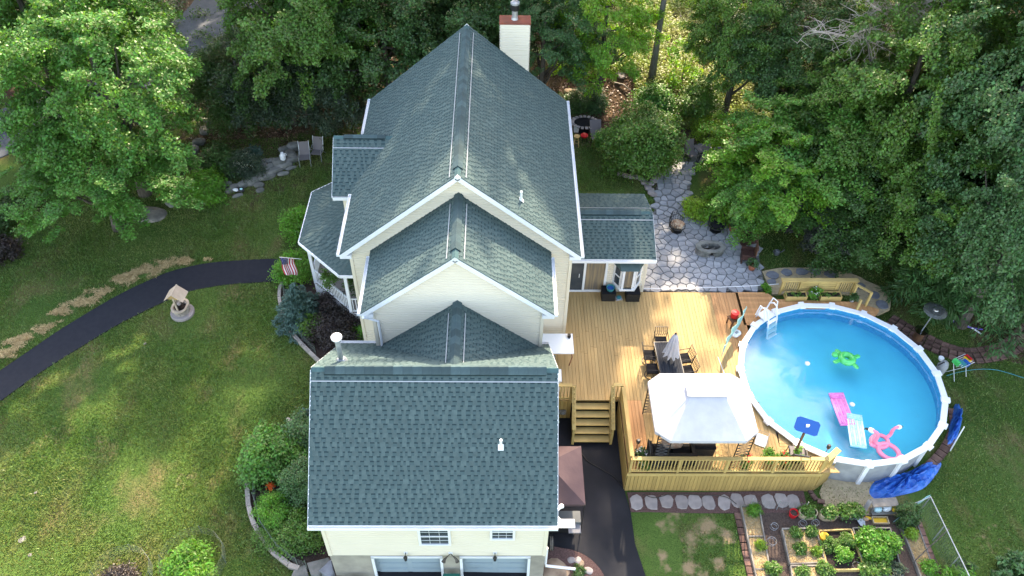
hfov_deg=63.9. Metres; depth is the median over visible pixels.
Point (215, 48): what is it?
hemlock tree
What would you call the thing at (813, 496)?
brick edging
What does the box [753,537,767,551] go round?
garden plant
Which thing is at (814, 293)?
potted plant
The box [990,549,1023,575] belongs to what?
shrub
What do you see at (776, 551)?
garden mulch
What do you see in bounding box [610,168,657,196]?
stone edging
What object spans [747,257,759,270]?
potted plant
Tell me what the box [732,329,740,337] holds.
pool cleaner
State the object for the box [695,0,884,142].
broadleaf tree
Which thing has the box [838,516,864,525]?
shovel
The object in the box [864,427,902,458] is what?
flamingo float
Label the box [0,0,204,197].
maple tree
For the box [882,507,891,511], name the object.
bag
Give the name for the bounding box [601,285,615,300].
storage box
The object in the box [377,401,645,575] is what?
driveway
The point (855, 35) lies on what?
dead tree
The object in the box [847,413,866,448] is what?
pool mattress
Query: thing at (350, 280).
hanging plant
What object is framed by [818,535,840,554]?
garden plant
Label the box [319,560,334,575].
flat rock
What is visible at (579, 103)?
shrub
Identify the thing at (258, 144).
leaf litter
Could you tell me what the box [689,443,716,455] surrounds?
coffee table
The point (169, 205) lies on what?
boulder
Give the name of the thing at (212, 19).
road
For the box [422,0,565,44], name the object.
broadleaf tree
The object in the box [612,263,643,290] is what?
bay window
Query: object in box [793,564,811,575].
garden plant
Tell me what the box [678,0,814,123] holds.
broadleaf tree
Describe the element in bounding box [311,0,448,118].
broadleaf tree
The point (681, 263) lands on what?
patio
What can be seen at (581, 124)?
fire table
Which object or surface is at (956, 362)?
swim toy
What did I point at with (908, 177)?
broadleaf tree
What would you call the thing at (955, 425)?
tarpaulin
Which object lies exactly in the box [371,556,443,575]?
garage door
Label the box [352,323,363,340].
shrub
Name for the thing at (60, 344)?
path
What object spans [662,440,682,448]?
cushion
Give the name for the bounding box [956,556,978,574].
plant
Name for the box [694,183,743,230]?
shrub
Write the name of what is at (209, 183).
shrub
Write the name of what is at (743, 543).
brick edging
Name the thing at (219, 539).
wire cage
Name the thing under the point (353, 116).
hemlock tree
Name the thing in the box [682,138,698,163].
patio chair
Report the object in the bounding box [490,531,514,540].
window
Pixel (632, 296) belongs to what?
storage box
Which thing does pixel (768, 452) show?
potted plant
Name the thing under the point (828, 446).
solar light
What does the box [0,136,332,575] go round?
grass
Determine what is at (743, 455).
potted plant
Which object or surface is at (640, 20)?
broadleaf tree
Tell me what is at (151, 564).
wire cage
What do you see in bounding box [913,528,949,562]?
branch pole
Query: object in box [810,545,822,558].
garden plant
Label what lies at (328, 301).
shrub
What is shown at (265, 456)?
shrub
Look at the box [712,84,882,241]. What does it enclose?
maple tree
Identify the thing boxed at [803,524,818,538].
garden plant
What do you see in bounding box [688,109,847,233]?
maple tree
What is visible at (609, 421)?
stairs
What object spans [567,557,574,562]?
garden rock
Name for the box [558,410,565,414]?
utility box
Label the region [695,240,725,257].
fire pit
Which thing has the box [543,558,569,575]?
boulder
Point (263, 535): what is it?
shrub
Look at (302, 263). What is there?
shrub
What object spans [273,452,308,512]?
shrub
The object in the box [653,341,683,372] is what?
dining table
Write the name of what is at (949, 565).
garden fence
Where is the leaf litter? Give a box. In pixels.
[27,0,909,151]
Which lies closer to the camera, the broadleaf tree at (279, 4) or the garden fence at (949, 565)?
the garden fence at (949, 565)
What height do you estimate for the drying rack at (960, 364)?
0.964 m
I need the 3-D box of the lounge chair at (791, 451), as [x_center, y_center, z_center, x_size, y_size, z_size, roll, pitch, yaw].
[10.755,6.232,30.853,0.632,1.056,0.824,8,46,6]
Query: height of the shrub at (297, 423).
2.229 m
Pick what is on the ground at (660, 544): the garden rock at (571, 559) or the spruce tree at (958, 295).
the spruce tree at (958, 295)
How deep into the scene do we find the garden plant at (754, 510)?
30.88 m
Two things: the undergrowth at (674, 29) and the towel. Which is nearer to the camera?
the towel
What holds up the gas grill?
on the driveway
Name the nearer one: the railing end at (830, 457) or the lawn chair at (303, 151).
the railing end at (830, 457)
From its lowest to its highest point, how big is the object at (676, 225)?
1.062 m
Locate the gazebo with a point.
(699, 408)
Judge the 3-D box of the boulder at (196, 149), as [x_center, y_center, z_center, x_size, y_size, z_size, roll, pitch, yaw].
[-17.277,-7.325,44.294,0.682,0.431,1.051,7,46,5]
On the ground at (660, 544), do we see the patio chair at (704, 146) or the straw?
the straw
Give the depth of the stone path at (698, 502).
31.35 m
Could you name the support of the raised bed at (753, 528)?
on the garden mulch
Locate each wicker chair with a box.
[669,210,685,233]
[708,209,725,233]
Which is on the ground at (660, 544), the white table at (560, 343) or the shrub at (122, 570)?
the shrub at (122, 570)
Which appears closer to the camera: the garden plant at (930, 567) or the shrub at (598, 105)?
the garden plant at (930, 567)
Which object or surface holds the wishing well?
on the ground at (660, 544)
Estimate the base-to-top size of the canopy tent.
3.130 m
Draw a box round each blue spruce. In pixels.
[271,282,325,344]
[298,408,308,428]
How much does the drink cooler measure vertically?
0.340 m
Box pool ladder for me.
[755,297,777,339]
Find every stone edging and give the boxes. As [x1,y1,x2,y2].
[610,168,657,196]
[645,166,670,194]
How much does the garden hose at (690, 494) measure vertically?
0.092 m
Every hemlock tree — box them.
[169,28,303,139]
[179,29,272,136]
[204,21,363,134]
[275,42,393,140]
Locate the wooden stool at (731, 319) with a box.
[726,315,738,328]
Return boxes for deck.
[553,292,878,491]
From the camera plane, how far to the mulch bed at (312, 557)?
29.63 m
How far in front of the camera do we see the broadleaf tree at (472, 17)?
40.52 m
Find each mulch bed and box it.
[250,460,335,575]
[281,267,362,358]
[547,547,603,575]
[624,164,657,189]
[894,319,1023,363]
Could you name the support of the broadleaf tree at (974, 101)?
on the ground at (660, 544)
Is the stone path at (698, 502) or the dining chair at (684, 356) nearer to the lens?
the stone path at (698, 502)
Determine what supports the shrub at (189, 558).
on the ground at (660, 544)
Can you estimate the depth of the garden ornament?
41.99 m
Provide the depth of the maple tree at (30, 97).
36.76 m
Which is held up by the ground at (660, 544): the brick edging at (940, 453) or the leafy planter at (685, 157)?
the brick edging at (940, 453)
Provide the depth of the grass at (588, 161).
42.92 m
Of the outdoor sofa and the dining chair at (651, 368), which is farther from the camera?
the dining chair at (651, 368)
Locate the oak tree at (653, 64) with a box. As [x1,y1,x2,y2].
[647,0,666,82]
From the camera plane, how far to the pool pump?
35.46 m
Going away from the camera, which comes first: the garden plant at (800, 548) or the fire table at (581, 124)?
the garden plant at (800, 548)
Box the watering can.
[773,249,784,255]
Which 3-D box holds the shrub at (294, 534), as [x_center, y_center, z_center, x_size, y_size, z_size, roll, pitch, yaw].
[-7.810,8.818,29.795,2.538,1.386,2.582,0,46,-1]
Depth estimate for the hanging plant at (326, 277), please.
35.42 m
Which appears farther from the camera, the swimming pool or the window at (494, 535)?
the swimming pool
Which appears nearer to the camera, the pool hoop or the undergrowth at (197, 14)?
the pool hoop
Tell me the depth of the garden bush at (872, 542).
29.63 m
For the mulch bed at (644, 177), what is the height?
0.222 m
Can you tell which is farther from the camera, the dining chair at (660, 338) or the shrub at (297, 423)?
the dining chair at (660, 338)
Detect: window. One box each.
[417,531,450,545]
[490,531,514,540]
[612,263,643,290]
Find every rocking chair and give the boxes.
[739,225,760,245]
[740,241,758,263]
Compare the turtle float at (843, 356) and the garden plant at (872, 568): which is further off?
the turtle float at (843, 356)
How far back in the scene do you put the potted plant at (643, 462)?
30.68 m
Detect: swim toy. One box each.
[952,358,960,366]
[963,359,970,366]
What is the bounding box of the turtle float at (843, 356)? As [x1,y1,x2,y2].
[831,349,859,368]
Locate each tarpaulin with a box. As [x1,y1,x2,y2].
[869,462,940,498]
[947,404,962,443]
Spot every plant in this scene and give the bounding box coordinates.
[318,268,341,293]
[341,278,355,295]
[571,563,585,575]
[633,445,647,462]
[638,461,650,470]
[727,218,739,231]
[740,452,754,469]
[744,502,763,517]
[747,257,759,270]
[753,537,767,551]
[760,281,772,294]
[760,446,779,463]
[762,560,783,575]
[778,450,791,469]
[787,525,804,540]
[791,541,808,556]
[793,445,806,462]
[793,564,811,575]
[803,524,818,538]
[807,286,823,300]
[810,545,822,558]
[815,558,837,575]
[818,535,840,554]
[831,543,854,564]
[837,531,856,548]
[849,293,859,301]
[856,553,892,575]
[889,560,908,575]
[898,526,918,541]
[918,558,940,575]
[938,563,976,575]
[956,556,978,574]
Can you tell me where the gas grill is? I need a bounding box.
[549,511,580,534]
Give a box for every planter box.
[783,291,807,300]
[818,291,841,301]
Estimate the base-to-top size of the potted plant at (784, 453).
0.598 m
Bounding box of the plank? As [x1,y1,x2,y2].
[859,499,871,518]
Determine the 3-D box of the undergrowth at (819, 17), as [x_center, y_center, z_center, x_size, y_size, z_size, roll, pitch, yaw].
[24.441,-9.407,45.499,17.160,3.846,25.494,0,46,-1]
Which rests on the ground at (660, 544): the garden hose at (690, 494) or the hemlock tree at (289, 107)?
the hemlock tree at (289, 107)
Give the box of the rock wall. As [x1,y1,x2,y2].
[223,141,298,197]
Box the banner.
[722,306,746,354]
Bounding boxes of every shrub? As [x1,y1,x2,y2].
[0,184,45,234]
[0,231,28,265]
[98,559,141,575]
[156,535,219,575]
[179,163,230,211]
[188,138,243,181]
[222,147,269,182]
[230,418,308,495]
[242,143,265,162]
[249,488,293,530]
[250,521,279,559]
[261,504,326,568]
[266,248,313,288]
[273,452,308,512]
[277,202,306,249]
[278,404,308,459]
[295,310,322,342]
[301,303,362,353]
[312,286,344,323]
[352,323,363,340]
[558,87,595,116]
[581,86,611,116]
[590,125,610,153]
[596,99,690,186]
[625,79,681,127]
[663,34,703,88]
[675,76,727,125]
[680,195,709,224]
[685,113,729,147]
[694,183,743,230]
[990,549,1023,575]
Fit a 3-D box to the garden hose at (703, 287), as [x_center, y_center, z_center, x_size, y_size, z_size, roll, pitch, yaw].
[9.040,-0.054,37.489,6.421,0.034,0.113,-2,46,-3]
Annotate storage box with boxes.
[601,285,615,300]
[625,286,640,301]
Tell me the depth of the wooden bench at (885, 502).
30.95 m
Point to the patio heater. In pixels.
(935, 311)
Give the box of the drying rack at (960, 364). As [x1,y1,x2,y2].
[946,354,974,381]
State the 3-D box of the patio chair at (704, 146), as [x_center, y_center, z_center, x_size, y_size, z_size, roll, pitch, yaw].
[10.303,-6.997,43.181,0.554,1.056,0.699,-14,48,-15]
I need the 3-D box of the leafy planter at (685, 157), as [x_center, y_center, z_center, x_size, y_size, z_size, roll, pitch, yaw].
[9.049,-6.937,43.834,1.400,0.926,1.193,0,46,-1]
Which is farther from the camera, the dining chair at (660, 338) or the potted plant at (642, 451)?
the dining chair at (660, 338)
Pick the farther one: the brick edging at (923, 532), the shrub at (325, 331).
the shrub at (325, 331)
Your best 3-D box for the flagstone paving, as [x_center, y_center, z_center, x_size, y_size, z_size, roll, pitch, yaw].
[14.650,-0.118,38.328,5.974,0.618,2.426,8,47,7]
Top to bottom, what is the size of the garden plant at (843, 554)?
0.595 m
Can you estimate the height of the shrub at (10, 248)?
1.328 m
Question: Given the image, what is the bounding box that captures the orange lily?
[265,482,275,492]
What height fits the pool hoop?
2.115 m
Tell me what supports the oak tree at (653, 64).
on the ground at (660, 544)
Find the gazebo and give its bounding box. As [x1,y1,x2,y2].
[642,373,757,468]
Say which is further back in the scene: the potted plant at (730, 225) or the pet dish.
the potted plant at (730, 225)
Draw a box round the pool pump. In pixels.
[936,356,948,374]
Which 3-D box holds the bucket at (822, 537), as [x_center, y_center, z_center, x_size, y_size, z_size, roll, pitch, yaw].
[11.493,9.230,30.306,0.330,0.380,0.330,0,46,-1]
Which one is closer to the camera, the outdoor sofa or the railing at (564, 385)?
the outdoor sofa
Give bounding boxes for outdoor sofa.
[648,440,696,465]
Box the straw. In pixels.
[0,255,212,357]
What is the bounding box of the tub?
[606,284,614,291]
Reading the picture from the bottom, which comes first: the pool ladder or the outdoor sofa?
the outdoor sofa
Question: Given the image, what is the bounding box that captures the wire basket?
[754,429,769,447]
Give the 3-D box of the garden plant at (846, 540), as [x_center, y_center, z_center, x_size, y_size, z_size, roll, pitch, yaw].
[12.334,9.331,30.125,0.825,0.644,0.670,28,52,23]
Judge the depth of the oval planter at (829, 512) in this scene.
30.70 m
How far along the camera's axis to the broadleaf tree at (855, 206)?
36.32 m
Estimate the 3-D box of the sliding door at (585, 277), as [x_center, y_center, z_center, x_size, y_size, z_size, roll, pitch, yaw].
[3.242,-0.610,36.439,1.940,2.180,0.115,0,46,-1]
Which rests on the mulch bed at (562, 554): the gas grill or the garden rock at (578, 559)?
the garden rock at (578, 559)
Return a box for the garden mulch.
[761,512,941,575]
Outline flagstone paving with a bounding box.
[762,267,890,315]
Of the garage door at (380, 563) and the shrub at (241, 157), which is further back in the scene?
the shrub at (241, 157)
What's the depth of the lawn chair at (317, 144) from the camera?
43.65 m
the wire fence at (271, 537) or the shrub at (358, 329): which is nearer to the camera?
the wire fence at (271, 537)
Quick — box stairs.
[571,385,614,444]
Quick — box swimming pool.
[736,302,950,483]
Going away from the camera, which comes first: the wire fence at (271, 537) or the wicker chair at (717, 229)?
the wire fence at (271, 537)
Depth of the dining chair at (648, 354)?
34.15 m
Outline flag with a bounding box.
[280,257,298,274]
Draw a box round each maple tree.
[0,0,146,128]
[0,0,185,125]
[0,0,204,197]
[0,112,205,243]
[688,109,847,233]
[708,148,833,249]
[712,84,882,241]
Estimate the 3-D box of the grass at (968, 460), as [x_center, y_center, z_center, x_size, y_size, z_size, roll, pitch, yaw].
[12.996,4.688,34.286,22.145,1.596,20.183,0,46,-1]
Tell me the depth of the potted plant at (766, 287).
37.37 m
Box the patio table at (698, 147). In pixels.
[694,144,711,162]
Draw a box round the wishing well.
[164,284,194,321]
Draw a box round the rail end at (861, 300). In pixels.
[852,284,872,309]
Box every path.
[0,259,278,399]
[627,491,805,512]
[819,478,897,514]
[886,315,1023,362]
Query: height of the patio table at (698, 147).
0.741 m
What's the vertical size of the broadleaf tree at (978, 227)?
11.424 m
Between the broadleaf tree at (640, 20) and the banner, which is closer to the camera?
the banner
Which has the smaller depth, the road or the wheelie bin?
the wheelie bin
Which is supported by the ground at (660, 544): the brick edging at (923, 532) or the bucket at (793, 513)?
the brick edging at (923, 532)
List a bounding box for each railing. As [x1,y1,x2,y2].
[558,383,571,400]
[612,383,623,399]
[619,387,633,468]
[628,456,826,473]
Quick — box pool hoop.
[791,416,819,463]
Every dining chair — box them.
[642,342,655,364]
[644,357,658,379]
[652,326,668,342]
[680,344,695,363]
[683,356,699,373]
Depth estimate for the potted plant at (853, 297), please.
36.82 m
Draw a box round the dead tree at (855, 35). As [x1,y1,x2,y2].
[792,0,955,91]
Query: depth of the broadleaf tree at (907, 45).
34.25 m
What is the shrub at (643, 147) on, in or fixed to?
on the ground at (660, 544)
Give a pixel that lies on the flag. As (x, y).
(289, 267)
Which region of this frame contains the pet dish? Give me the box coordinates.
[615,295,621,300]
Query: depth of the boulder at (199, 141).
44.72 m
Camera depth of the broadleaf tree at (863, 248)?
37.01 m
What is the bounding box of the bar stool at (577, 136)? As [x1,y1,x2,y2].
[573,134,579,147]
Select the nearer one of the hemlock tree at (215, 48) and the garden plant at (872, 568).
the garden plant at (872, 568)
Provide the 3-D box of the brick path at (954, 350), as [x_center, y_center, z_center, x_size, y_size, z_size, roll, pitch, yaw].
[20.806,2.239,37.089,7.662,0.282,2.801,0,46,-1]
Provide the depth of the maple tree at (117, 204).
36.84 m
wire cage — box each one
[90,544,152,575]
[159,526,225,575]
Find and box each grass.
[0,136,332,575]
[573,134,655,210]
[677,228,1023,575]
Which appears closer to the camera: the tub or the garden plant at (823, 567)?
the garden plant at (823, 567)
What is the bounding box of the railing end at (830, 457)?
[822,447,840,470]
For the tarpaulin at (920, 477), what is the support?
on the ground at (660, 544)
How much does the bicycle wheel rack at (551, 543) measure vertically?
1.046 m
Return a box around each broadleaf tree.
[199,0,376,124]
[247,0,387,102]
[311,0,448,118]
[327,0,507,65]
[382,0,499,53]
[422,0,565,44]
[486,0,624,94]
[537,0,670,100]
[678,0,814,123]
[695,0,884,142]
[770,192,863,255]
[772,35,930,200]
[782,110,904,227]
[790,183,955,282]
[801,0,1023,197]
[866,160,992,278]
[869,73,1023,267]
[883,0,1023,94]
[896,0,1023,253]
[910,91,1023,329]
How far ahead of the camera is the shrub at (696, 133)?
44.23 m
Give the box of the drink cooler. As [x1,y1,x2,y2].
[731,310,738,319]
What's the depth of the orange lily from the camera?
30.82 m
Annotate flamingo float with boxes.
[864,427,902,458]
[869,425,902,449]
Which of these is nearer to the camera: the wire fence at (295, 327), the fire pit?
the wire fence at (295, 327)
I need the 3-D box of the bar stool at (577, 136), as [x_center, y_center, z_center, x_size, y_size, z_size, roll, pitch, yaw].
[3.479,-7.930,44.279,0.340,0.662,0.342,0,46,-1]
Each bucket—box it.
[789,508,798,518]
[819,532,827,540]
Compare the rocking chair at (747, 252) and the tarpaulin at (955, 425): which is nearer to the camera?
the tarpaulin at (955, 425)
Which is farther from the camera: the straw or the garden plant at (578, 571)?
the straw
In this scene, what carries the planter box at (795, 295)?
on the deck
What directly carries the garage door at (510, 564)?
in the house
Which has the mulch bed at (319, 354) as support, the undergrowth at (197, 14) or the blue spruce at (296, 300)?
the blue spruce at (296, 300)
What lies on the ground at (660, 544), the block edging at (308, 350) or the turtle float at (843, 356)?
the block edging at (308, 350)
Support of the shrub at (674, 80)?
on the ground at (660, 544)
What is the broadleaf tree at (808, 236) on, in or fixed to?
on the ground at (660, 544)
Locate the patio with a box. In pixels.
[643,143,763,292]
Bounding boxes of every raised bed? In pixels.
[740,505,770,575]
[780,527,824,565]
[789,565,828,575]
[818,528,862,571]
[852,527,903,575]
[900,525,935,575]
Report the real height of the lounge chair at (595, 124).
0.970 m
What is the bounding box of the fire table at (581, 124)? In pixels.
[571,115,595,133]
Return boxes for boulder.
[135,206,166,222]
[165,202,173,207]
[187,145,199,158]
[192,138,205,145]
[199,126,208,134]
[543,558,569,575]
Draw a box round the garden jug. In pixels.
[279,152,285,160]
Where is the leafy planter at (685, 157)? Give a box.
[678,151,691,161]
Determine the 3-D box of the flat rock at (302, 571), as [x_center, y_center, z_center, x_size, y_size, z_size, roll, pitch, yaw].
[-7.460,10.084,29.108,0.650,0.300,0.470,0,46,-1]
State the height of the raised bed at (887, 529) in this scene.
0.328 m
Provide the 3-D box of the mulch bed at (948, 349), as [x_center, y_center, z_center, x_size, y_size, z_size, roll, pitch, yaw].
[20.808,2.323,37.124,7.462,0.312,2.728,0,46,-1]
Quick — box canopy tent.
[558,446,585,535]
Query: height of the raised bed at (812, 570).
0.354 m
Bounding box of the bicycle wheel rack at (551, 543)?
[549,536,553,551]
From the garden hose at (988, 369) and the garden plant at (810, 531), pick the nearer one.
the garden plant at (810, 531)
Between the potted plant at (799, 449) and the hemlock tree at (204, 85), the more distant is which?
the hemlock tree at (204, 85)
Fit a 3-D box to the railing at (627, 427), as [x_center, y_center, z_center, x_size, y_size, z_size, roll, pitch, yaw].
[4.404,5.398,31.645,0.150,1.050,3.255,0,46,-1]
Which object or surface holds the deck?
on the ground at (660, 544)
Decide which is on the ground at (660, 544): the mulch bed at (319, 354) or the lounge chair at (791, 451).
the mulch bed at (319, 354)
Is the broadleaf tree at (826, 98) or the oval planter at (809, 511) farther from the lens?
the broadleaf tree at (826, 98)
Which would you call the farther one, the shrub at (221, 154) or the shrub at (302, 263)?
the shrub at (221, 154)
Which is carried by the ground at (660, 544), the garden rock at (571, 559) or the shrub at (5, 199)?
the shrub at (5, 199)
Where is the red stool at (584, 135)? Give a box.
[581,133,587,142]
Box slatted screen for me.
[778,278,858,294]
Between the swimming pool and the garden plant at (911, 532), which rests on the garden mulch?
the garden plant at (911, 532)
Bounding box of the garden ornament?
[233,187,244,191]
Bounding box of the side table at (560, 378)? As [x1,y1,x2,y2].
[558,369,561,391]
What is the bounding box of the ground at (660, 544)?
[0,0,1023,575]
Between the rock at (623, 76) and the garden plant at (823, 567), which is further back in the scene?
the rock at (623, 76)
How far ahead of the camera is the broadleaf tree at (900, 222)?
35.67 m
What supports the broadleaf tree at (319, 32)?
on the ground at (660, 544)
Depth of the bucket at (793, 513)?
30.94 m
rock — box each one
[292,565,308,575]
[307,557,329,575]
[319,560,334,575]
[564,88,578,94]
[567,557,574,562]
[575,556,581,563]
[584,567,592,573]
[615,70,625,78]
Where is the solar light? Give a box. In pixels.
[819,444,830,463]
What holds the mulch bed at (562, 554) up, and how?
on the ground at (660, 544)
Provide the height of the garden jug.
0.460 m
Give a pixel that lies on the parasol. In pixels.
(671, 349)
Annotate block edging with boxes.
[245,483,299,570]
[277,282,319,361]
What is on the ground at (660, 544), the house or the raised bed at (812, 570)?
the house
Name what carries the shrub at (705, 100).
on the ground at (660, 544)
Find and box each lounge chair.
[588,119,600,145]
[786,445,811,468]
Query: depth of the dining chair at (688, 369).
33.59 m
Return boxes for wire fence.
[251,483,307,568]
[282,282,315,352]
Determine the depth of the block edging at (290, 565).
29.86 m
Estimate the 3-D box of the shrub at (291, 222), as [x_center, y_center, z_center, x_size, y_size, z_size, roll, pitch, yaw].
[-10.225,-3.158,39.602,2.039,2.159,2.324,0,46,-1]
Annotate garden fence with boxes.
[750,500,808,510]
[894,496,969,575]
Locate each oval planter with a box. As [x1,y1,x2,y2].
[797,502,817,519]
[818,503,839,520]
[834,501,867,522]
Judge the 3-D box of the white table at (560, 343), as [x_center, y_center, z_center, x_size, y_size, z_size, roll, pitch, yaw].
[1.839,2.626,34.146,1.350,1.009,1.050,0,46,-1]
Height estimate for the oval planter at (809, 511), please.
0.559 m
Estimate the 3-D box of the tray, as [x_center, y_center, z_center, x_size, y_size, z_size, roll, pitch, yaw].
[13.857,8.754,30.902,0.600,0.125,0.290,0,46,-1]
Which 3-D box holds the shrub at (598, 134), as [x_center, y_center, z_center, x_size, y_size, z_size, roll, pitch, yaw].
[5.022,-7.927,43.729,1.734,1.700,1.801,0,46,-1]
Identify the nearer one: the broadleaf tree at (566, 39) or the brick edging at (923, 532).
the brick edging at (923, 532)
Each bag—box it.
[874,507,881,512]
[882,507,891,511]
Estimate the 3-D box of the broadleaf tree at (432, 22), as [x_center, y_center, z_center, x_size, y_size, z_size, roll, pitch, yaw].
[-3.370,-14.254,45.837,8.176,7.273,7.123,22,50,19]
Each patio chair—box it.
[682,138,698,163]
[699,143,714,165]
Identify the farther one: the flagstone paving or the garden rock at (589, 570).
the flagstone paving
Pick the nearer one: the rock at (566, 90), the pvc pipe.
the pvc pipe
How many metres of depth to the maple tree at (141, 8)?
39.64 m
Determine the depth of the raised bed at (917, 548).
30.01 m
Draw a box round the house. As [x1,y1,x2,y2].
[298,0,656,575]
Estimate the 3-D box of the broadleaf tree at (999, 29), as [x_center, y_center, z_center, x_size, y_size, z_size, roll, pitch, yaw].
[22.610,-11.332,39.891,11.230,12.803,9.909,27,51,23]
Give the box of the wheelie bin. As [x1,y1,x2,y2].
[443,573,459,575]
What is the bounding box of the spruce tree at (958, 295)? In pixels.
[875,152,1023,359]
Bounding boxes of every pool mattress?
[828,392,855,425]
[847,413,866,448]
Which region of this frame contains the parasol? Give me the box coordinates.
[662,333,678,360]
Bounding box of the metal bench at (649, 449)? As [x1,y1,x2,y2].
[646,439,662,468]
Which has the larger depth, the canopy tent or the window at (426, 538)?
the canopy tent
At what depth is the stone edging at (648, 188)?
42.13 m
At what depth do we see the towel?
34.99 m
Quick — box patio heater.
[912,303,947,341]
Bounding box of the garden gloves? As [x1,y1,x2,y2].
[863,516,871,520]
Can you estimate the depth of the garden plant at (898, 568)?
29.32 m
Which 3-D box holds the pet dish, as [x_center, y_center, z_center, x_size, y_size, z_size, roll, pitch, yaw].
[4.798,0.435,36.919,0.280,0.130,0.240,-7,47,-8]
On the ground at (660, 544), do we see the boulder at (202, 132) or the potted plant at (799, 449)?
the boulder at (202, 132)
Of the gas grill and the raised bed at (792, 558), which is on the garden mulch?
the raised bed at (792, 558)
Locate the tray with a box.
[871,516,889,524]
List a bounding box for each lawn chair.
[297,141,311,166]
[310,135,325,161]
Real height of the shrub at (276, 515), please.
1.234 m
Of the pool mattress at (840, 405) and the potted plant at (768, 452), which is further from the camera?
the pool mattress at (840, 405)
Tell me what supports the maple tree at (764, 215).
on the ground at (660, 544)
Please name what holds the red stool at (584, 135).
on the ground at (660, 544)
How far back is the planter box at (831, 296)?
36.98 m
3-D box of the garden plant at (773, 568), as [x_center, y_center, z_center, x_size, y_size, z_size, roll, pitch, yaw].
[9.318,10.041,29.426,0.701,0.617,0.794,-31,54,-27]
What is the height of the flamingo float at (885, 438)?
0.692 m
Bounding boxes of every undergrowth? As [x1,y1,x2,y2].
[0,0,574,128]
[568,0,805,129]
[795,0,1000,239]
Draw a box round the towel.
[959,359,966,367]
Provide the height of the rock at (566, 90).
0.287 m
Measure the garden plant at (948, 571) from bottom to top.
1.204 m
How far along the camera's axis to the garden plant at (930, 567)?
29.30 m
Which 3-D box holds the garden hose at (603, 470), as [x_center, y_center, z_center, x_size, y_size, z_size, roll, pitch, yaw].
[3.490,7.112,32.204,2.368,0.033,0.181,35,55,28]
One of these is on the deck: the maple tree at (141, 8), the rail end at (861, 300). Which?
the rail end at (861, 300)
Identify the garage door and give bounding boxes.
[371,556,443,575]
[460,556,530,575]
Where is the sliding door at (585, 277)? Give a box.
[569,263,608,291]
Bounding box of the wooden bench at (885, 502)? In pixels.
[869,497,898,514]
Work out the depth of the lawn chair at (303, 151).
43.32 m
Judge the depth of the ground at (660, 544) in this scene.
33.69 m
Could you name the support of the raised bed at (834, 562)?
on the garden mulch
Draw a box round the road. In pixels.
[0,0,257,157]
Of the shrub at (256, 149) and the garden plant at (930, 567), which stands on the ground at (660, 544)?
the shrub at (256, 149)
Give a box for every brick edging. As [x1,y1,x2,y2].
[734,513,753,575]
[808,490,824,503]
[919,522,933,559]
[924,408,954,464]
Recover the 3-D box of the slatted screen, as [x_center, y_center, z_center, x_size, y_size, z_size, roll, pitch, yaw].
[13.838,-0.055,37.191,3.480,0.905,0.220,0,46,-1]
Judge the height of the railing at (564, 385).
1.050 m
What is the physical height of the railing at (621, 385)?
1.050 m
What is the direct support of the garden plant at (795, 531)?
in the raised bed at (792, 558)
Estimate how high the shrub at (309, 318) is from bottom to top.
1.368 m
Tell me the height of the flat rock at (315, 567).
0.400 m
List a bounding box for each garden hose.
[582,454,622,486]
[643,493,735,503]
[644,284,775,288]
[946,369,1023,377]
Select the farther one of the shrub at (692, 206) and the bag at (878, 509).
the shrub at (692, 206)
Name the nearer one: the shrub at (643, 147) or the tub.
the tub
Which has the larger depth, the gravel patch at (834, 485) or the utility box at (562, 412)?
the utility box at (562, 412)
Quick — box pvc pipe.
[950,426,964,450]
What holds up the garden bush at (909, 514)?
on the garden mulch
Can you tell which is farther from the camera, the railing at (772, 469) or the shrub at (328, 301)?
the shrub at (328, 301)
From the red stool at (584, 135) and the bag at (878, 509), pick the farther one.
the red stool at (584, 135)
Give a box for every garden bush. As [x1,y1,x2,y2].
[853,524,904,563]
[892,499,923,532]
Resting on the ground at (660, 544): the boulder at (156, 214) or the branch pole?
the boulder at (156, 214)
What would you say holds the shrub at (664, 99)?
on the ground at (660, 544)
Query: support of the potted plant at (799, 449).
on the deck
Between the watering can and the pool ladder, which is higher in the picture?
the watering can
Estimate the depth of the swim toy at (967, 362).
35.03 m
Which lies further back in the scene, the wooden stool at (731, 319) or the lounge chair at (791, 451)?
the wooden stool at (731, 319)
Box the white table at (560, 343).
[542,334,573,365]

